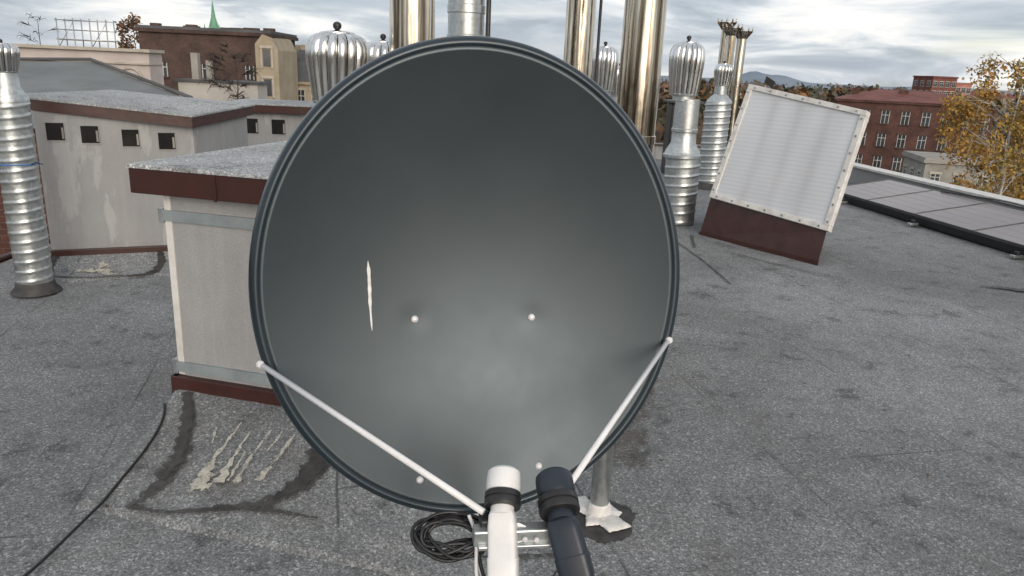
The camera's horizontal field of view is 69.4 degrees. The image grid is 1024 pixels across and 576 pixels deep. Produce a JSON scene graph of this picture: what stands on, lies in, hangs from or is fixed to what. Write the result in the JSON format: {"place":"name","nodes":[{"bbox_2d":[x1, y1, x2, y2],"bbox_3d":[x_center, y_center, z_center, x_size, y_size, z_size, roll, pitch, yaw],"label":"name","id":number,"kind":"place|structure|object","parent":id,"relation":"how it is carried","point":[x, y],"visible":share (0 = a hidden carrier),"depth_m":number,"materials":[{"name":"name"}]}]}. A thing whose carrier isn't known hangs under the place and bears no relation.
{"place":"outdoors","nodes":[
{"label":"outdoors","id":0,"kind":"place"},
{"bbox_2d":[0,128,49,262],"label":"walls","id":1,"kind":"structure","parent":0,"point":[5,246],"depth_m":9.35,"materials":[{"name":"brick"}]},
{"bbox_2d":[19,61,180,127],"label":"roof","id":2,"kind":"structure","parent":1,"relation":"on","point":[47,76],"depth_m":13.22,"materials":[{"name":"grey fabric"}]},
{"bbox_2d":[20,57,192,97],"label":"roof verge trim","id":3,"kind":"structure","parent":2,"relation":"attached to","point":[180,93],"depth_m":14.03,"materials":[{"name":"grey metal"}]},
{"bbox_2d":[54,17,116,47],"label":"scaffold","id":4,"kind":"object","parent":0,"point":[82,30],"visible":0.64,"depth_m":40.30,"materials":[{"name":"metal"}]},
{"bbox_2d":[18,47,164,89],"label":"walls","id":5,"kind":"structure","parent":0,"point":[154,73],"depth_m":38.79,"materials":[{"name":"paint"}]},
{"bbox_2d":[11,43,164,52],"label":"cornice","id":6,"kind":"structure","parent":5,"relation":"attached to","point":[89,48],"depth_m":38.40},
{"bbox_2d":[94,61,162,64],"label":"cornice","id":7,"kind":"structure","parent":5,"relation":"attached to","point":[132,63],"depth_m":38.74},
{"bbox_2d":[120,67,142,76],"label":"blind arch","id":8,"kind":"structure","parent":5,"relation":"attached to","point":[136,70],"depth_m":38.89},
{"bbox_2d":[204,1,219,27],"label":"church spire","id":9,"kind":"structure","parent":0,"point":[213,23],"depth_m":141.48,"materials":[{"name":"metal"}]},
{"bbox_2d":[0,159,1023,575],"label":"felt deck","id":10,"kind":"structure","parent":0,"point":[770,465],"depth_m":3.80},
{"bbox_2d":[0,237,50,262],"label":"edge trim","id":11,"kind":"structure","parent":10,"relation":"attached to","point":[5,257],"depth_m":6.25,"materials":[{"name":"brown metal"}]},
{"bbox_2d":[0,39,61,296],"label":"ventilation duct","id":12,"kind":"object","parent":10,"relation":"on","point":[24,212],"visible":1,"depth_m":5.16,"materials":[{"name":"silver metal"}]},
{"bbox_2d":[22,403,165,575],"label":"roof cable","id":13,"kind":"object","parent":10,"relation":"on","point":[58,545],"visible":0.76,"depth_m":2.87,"materials":[{"name":"black rubber"}]},
{"bbox_2d":[26,90,254,283],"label":"ventilation chimney block","id":14,"kind":"structure","parent":10,"relation":"on","point":[103,222],"depth_m":6.04,"materials":[{"name":"white paint"}]},
{"bbox_2d":[229,98,315,145],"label":"ventilation chimney block","id":15,"kind":"structure","parent":10,"relation":"on","point":[270,120],"depth_m":8.85,"materials":[{"name":"white paint"}]},
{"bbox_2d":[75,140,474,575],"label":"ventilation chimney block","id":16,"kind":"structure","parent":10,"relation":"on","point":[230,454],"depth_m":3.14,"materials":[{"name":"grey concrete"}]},
{"bbox_2d":[305,21,369,102],"bbox_3d":[-1.125,-0.720,4.858,0.393,1.943,0.396,3,16,0],"label":"turbine ventilator","id":17,"kind":"object","parent":10,"relation":"on","point":[335,56],"visible":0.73,"depth_m":4.51,"materials":[{"name":"metal"}]},
{"bbox_2d":[368,34,388,60],"bbox_3d":[-1.082,-1.126,6.250,0.356,1.938,0.356,3,16,0],"label":"turbine ventilator","id":18,"kind":"object","parent":10,"relation":"on","point":[377,48],"visible":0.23,"depth_m":5.87,"materials":[{"name":"metal"}]},
{"bbox_2d":[389,0,434,51],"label":"stainless chimney flue","id":19,"kind":"object","parent":10,"relation":"on","point":[411,21],"visible":0.02,"depth_m":4.38,"materials":[{"name":"silver metal"}]},
{"bbox_2d":[447,0,485,36],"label":"galvanised flue pipe","id":20,"kind":"object","parent":10,"relation":"on","point":[466,17],"visible":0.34,"depth_m":5.17,"materials":[{"name":"metal"}]},
{"bbox_2d":[485,0,490,36],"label":"drain pipe","id":21,"kind":"object","parent":20,"relation":"attached to","point":[488,17],"depth_m":5.21,"materials":[{"name":"grey metal"}]},
{"bbox_2d":[410,510,556,575],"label":"cable coil","id":22,"kind":"object","parent":10,"relation":"on","point":[423,541],"visible":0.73,"depth_m":1.33,"materials":[{"name":"black plastic"}]},
{"bbox_2d":[25,205,1023,552],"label":"dry leaves and debris","id":23,"kind":"object","parent":10,"relation":"on","point":[693,377],"visible":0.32,"depth_m":3.41,"materials":[{"name":"brown plant"}]},
{"bbox_2d":[563,0,596,77],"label":"stainless chimney flue","id":24,"kind":"object","parent":10,"relation":"on","point":[579,33],"visible":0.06,"depth_m":5.87,"materials":[{"name":"silver metal"}]},
{"bbox_2d":[594,0,602,82],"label":"cable conduit","id":25,"kind":"object","parent":24,"relation":"attached to","point":[598,40],"depth_m":5.87,"materials":[{"name":"black plastic"}]},
{"bbox_2d":[591,41,618,95],"bbox_3d":[1.278,-2.450,10.730,0.396,2.144,0.396,3,16,0],"label":"turbine ventilator","id":26,"kind":"object","parent":10,"relation":"on","point":[608,60],"visible":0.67,"depth_m":10.39,"materials":[{"name":"metal"}]},
{"bbox_2d":[577,445,636,543],"bbox_3d":[0.289,0.351,2.519,0.302,1.370,0.874,8,17,18],"label":"antenna mast","id":27,"kind":"object","parent":10,"relation":"on","point":[602,518],"visible":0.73,"depth_m":2.92,"materials":[{"name":"metal"}]},
{"bbox_2d":[248,36,679,550],"bbox_3d":[-0.121,0.042,1.682,0.821,1.182,0.830,11,18,26],"label":"satellite dish","id":28,"kind":"object","parent":27,"relation":"attached to","point":[464,271],"visible":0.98,"depth_m":1.76,"materials":[{"name":"paint"}]},
{"bbox_2d":[484,465,520,575],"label":"white lnb","id":29,"kind":"object","parent":28,"relation":"attached to","point":[502,501],"visible":1,"depth_m":1.27,"materials":[{"name":"plastic"}]},
{"bbox_2d":[536,467,594,575],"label":"satellite dish lnb","id":30,"kind":"object","parent":28,"relation":"attached to","point":[558,505],"visible":1,"depth_m":1.27,"materials":[{"name":"black plastic"}]},
{"bbox_2d":[611,63,619,101],"bbox_3d":[1.634,-2.587,11.727,0.256,1.874,0.260,3,16,0],"label":"turbine ventilator","id":31,"kind":"object","parent":10,"relation":"on","point":[614,93],"visible":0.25,"depth_m":11.47,"materials":[{"name":"metal"}]},
{"bbox_2d":[617,0,667,154],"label":"stainless chimney flue","id":32,"kind":"object","parent":10,"relation":"on","point":[643,33],"visible":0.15,"depth_m":4.63,"materials":[{"name":"silver metal"}]},
{"bbox_2d":[653,145,700,158],"bbox_3d":[0.883,-3.032,15.984,10.500,0.300,0.200,3,16,0],"label":"upstand","id":33,"kind":"object","parent":10,"relation":"on","point":[657,152],"depth_m":15.88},
{"bbox_2d":[655,143,700,146],"bbox_3d":[0.890,-3.197,15.935,10.600,0.035,0.300,3,16,0],"label":"coping","id":34,"kind":"object","parent":33,"relation":"on","point":[658,144],"depth_m":15.80,"materials":[{"name":"grey metal"}]},
{"bbox_2d":[661,99,704,172],"bbox_3d":[3.073,-2.758,13.535,0.620,1.310,0.620,3,16,0],"label":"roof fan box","id":35,"kind":"object","parent":10,"relation":"on","point":[669,120],"visible":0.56,"depth_m":13.41,"materials":[{"name":"grey metal"}]},
{"bbox_2d":[663,35,705,224],"bbox_3d":[2.028,-1.848,8.760,0.497,2.165,0.450,3,16,0],"label":"turbine ventilator","id":36,"kind":"object","parent":10,"relation":"on","point":[681,155],"visible":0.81,"depth_m":8.64,"materials":[{"name":"metal"}]},
{"bbox_2d":[698,61,732,190],"bbox_3d":[3.256,-2.590,11.810,0.640,1.989,0.640,3,16,0],"label":"turbine ventilator","id":37,"kind":"object","parent":10,"relation":"on","point":[717,116],"visible":0.84,"depth_m":11.67,"materials":[{"name":"metal"}]},
{"bbox_2d":[718,18,736,63],"bbox_3d":[4.017,-3.748,14.378,0.372,2.801,0.357,3,16,0],"label":"stainless chimney flue","id":38,"kind":"object","parent":10,"relation":"on","point":[722,47],"visible":0.21,"depth_m":14.04,"materials":[{"name":"silver metal"}]},
{"bbox_2d":[722,23,742,96],"bbox_3d":[3.873,-3.428,13.536,0.372,2.651,0.357,3,16,0],"label":"stainless chimney flue","id":39,"kind":"object","parent":10,"relation":"on","point":[731,32],"visible":0.26,"depth_m":13.19,"materials":[{"name":"silver metal"}]},
{"bbox_2d":[726,27,753,146],"bbox_3d":[4.156,-3.486,13.828,0.372,2.621,0.357,3,16,0],"label":"stainless chimney flue","id":40,"kind":"object","parent":10,"relation":"on","point":[742,36],"visible":0.57,"depth_m":13.63,"materials":[{"name":"silver metal"}]},
{"bbox_2d":[481,235,1023,557],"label":"roof repair patches","id":41,"kind":"object","parent":10,"relation":"on","point":[615,444],"visible":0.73,"depth_m":3.68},
{"bbox_2d":[699,84,869,265],"bbox_3d":[2.847,-1.351,8.114,1.002,1.685,2.117,-9,20,-33],"label":"roof hatch","id":42,"kind":"object","parent":10,"relation":"on","point":[783,176],"visible":1,"depth_m":7.71,"materials":[{"name":"metal"}]},
{"bbox_2d":[841,179,1023,258],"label":"solar panel row","id":43,"kind":"object","parent":10,"relation":"on","point":[997,226],"visible":0.94,"depth_m":9.54,"materials":[{"name":"glass"}]},
{"bbox_2d":[940,191,1023,206],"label":"panel cable","id":44,"kind":"object","parent":43,"relation":"on","point":[983,197],"visible":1,"depth_m":9.81,"materials":[{"name":"black rubber"}]},
{"bbox_2d":[848,167,1023,209],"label":"upstand","id":45,"kind":"object","parent":10,"relation":"on","point":[858,176],"depth_m":12.47,"materials":[{"name":"grey"}]},
{"bbox_2d":[853,162,1023,206],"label":"coping","id":46,"kind":"object","parent":45,"relation":"on","point":[961,189],"depth_m":11.14,"materials":[{"name":"grey metal"}]},
{"bbox_2d":[0,0,1023,90],"label":"sky","id":47,"kind":"structure","parent":0,"point":[885,43],"materials":[{"name":"grey"}]},
{"bbox_2d":[660,71,1023,94],"bbox_3d":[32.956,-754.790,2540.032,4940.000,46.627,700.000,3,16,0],"label":"distant hill","id":48,"kind":"structure","parent":0,"point":[750,76],"depth_m":2391.56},
{"bbox_2d":[660,82,1023,191],"bbox_3d":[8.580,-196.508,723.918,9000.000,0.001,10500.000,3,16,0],"label":"ground","id":49,"kind":"structure","parent":0,"point":[1005,145],"depth_m":231.92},
{"bbox_2d":[16,13,59,44],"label":"bare tree","id":50,"kind":"object","parent":49,"relation":"on","point":[53,29],"visible":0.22,"depth_m":62.14,"materials":[{"name":"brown plant"}]},
{"bbox_2d":[114,12,142,48],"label":"autumn tree","id":51,"kind":"object","parent":49,"relation":"on","point":[130,25],"visible":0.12,"depth_m":62.30,"materials":[{"name":"brown plant"}]},
{"bbox_2d":[133,23,298,94],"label":"brown brick townhouse","id":52,"kind":"structure","parent":49,"relation":"on","point":[178,45],"depth_m":56.44,"materials":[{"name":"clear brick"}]},
{"bbox_2d":[163,62,253,79],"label":"window panes","id":53,"kind":"structure","parent":52,"relation":"in","point":[164,63],"depth_m":56.92,"materials":[{"name":"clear glass"}]},
{"bbox_2d":[162,62,254,79],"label":"window frames","id":54,"kind":"structure","parent":52,"relation":"in","point":[162,62],"depth_m":56.83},
{"bbox_2d":[174,53,269,100],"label":"beige outbuilding","id":55,"kind":"structure","parent":49,"relation":"on","point":[194,89],"depth_m":43.76,"materials":[{"name":"paint"}]},
{"bbox_2d":[198,42,259,100],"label":"bare tree","id":56,"kind":"object","parent":49,"relation":"on","point":[249,72],"visible":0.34,"depth_m":40.27,"materials":[{"name":"brown plant"}]},
{"bbox_2d":[255,34,298,99],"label":"building","id":57,"kind":"structure","parent":49,"relation":"on","point":[284,71],"depth_m":57.66,"materials":[{"name":"paint"}]},
{"bbox_2d":[259,45,274,97],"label":"window surrounds","id":58,"kind":"object","parent":57,"relation":"attached to","point":[261,63],"visible":0.43,"depth_m":56.45,"materials":[{"name":"beige paint"}]},
{"bbox_2d":[263,50,271,95],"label":"window panes","id":59,"kind":"object","parent":57,"relation":"in","point":[266,57],"visible":0.45,"depth_m":56.46,"materials":[{"name":"grey glass"}]},
{"bbox_2d":[295,45,312,100],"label":"slate roof townhouse","id":60,"kind":"structure","parent":49,"relation":"on","point":[304,91],"depth_m":63.16,"materials":[{"name":"paint"}]},
{"bbox_2d":[298,90,312,100],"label":"window panes","id":61,"kind":"structure","parent":60,"relation":"in","point":[301,98],"depth_m":63.15,"materials":[{"name":"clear glass"}]},
{"bbox_2d":[611,76,1023,157],"bbox_3d":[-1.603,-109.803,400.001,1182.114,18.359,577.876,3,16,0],"label":"distant tree mass","id":62,"kind":"object","parent":49,"relation":"on","point":[705,92],"visible":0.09,"depth_m":188.59,"materials":[{"name":"brown plant"}]},
{"bbox_2d":[836,88,984,172],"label":"brick tenement","id":63,"kind":"structure","parent":49,"relation":"on","point":[899,122],"depth_m":90.53,"materials":[{"name":"red brick"}]},
{"bbox_2d":[856,109,967,170],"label":"window frames","id":64,"kind":"structure","parent":63,"relation":"in","point":[862,109],"depth_m":90.37,"materials":[{"name":"white wood"}]},
{"bbox_2d":[855,110,972,169],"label":"window panes","id":65,"kind":"structure","parent":63,"relation":"in","point":[904,114],"depth_m":90.43,"materials":[{"name":"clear glass"}]},
{"bbox_2d":[911,75,958,96],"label":"apartment tower","id":66,"kind":"structure","parent":49,"relation":"on","point":[944,85],"depth_m":230.86,"materials":[{"name":"red brick"}]},
{"bbox_2d":[913,81,955,96],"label":"window panes","id":67,"kind":"structure","parent":66,"relation":"in","point":[934,84],"depth_m":230.81,"materials":[{"name":"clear glass"}]},
{"bbox_2d":[914,81,955,94],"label":"window frames","id":68,"kind":"structure","parent":66,"relation":"in","point":[914,81],"depth_m":231.15,"materials":[{"name":"white wood"}]},
{"bbox_2d":[901,150,1022,195],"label":"building","id":69,"kind":"structure","parent":49,"relation":"on","point":[930,165],"depth_m":68.45,"materials":[{"name":"white paint"}]},
{"bbox_2d":[903,166,987,185],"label":"window frames","id":70,"kind":"structure","parent":69,"relation":"in","point":[905,167],"depth_m":68.65,"materials":[{"name":"white wood"}]},
{"bbox_2d":[904,169,1010,186],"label":"window panes","id":71,"kind":"structure","parent":69,"relation":"in","point":[932,175],"depth_m":68.48,"materials":[{"name":"grey glass"}]},
{"bbox_2d":[954,82,971,97],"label":"apartment tower","id":72,"kind":"structure","parent":49,"relation":"on","point":[964,88],"depth_m":234.43,"materials":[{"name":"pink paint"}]},
{"bbox_2d":[956,88,969,92],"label":"window panes","id":73,"kind":"structure","parent":72,"relation":"in","point":[968,91],"depth_m":234.73,"materials":[{"name":"grey glass"}]},
{"bbox_2d":[935,51,1023,199],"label":"birch tree","id":74,"kind":"object","parent":49,"relation":"on","point":[977,113],"visible":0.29,"depth_m":25.02,"materials":[{"name":"yellow plant"}]},
{"bbox_2d":[975,107,997,154],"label":"brick tenement wing","id":75,"kind":"structure","parent":49,"relation":"on","point":[987,128],"depth_m":98.73,"materials":[{"name":"red brick"}]},
{"bbox_2d":[977,118,988,149],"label":"window panes","id":76,"kind":"structure","parent":75,"relation":"in","point":[987,120],"depth_m":98.74,"materials":[{"name":"grey glass"}]},
{"bbox_2d":[979,108,1023,199],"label":"birch tree","id":77,"kind":"object","parent":49,"relation":"on","point":[1017,135],"visible":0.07,"depth_m":30.83,"materials":[{"name":"yellow plant"}]},
{"bbox_2d":[991,99,1015,122],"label":"walls","id":78,"kind":"structure","parent":49,"relation":"on","point":[1005,104],"depth_m":361.62,"materials":[{"name":"concrete"}]},
{"bbox_2d":[970,91,1015,97],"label":"roof","id":79,"kind":"structure","parent":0,"point":[1001,95],"depth_m":361.84,"materials":[{"name":"red tile"}]}
]}

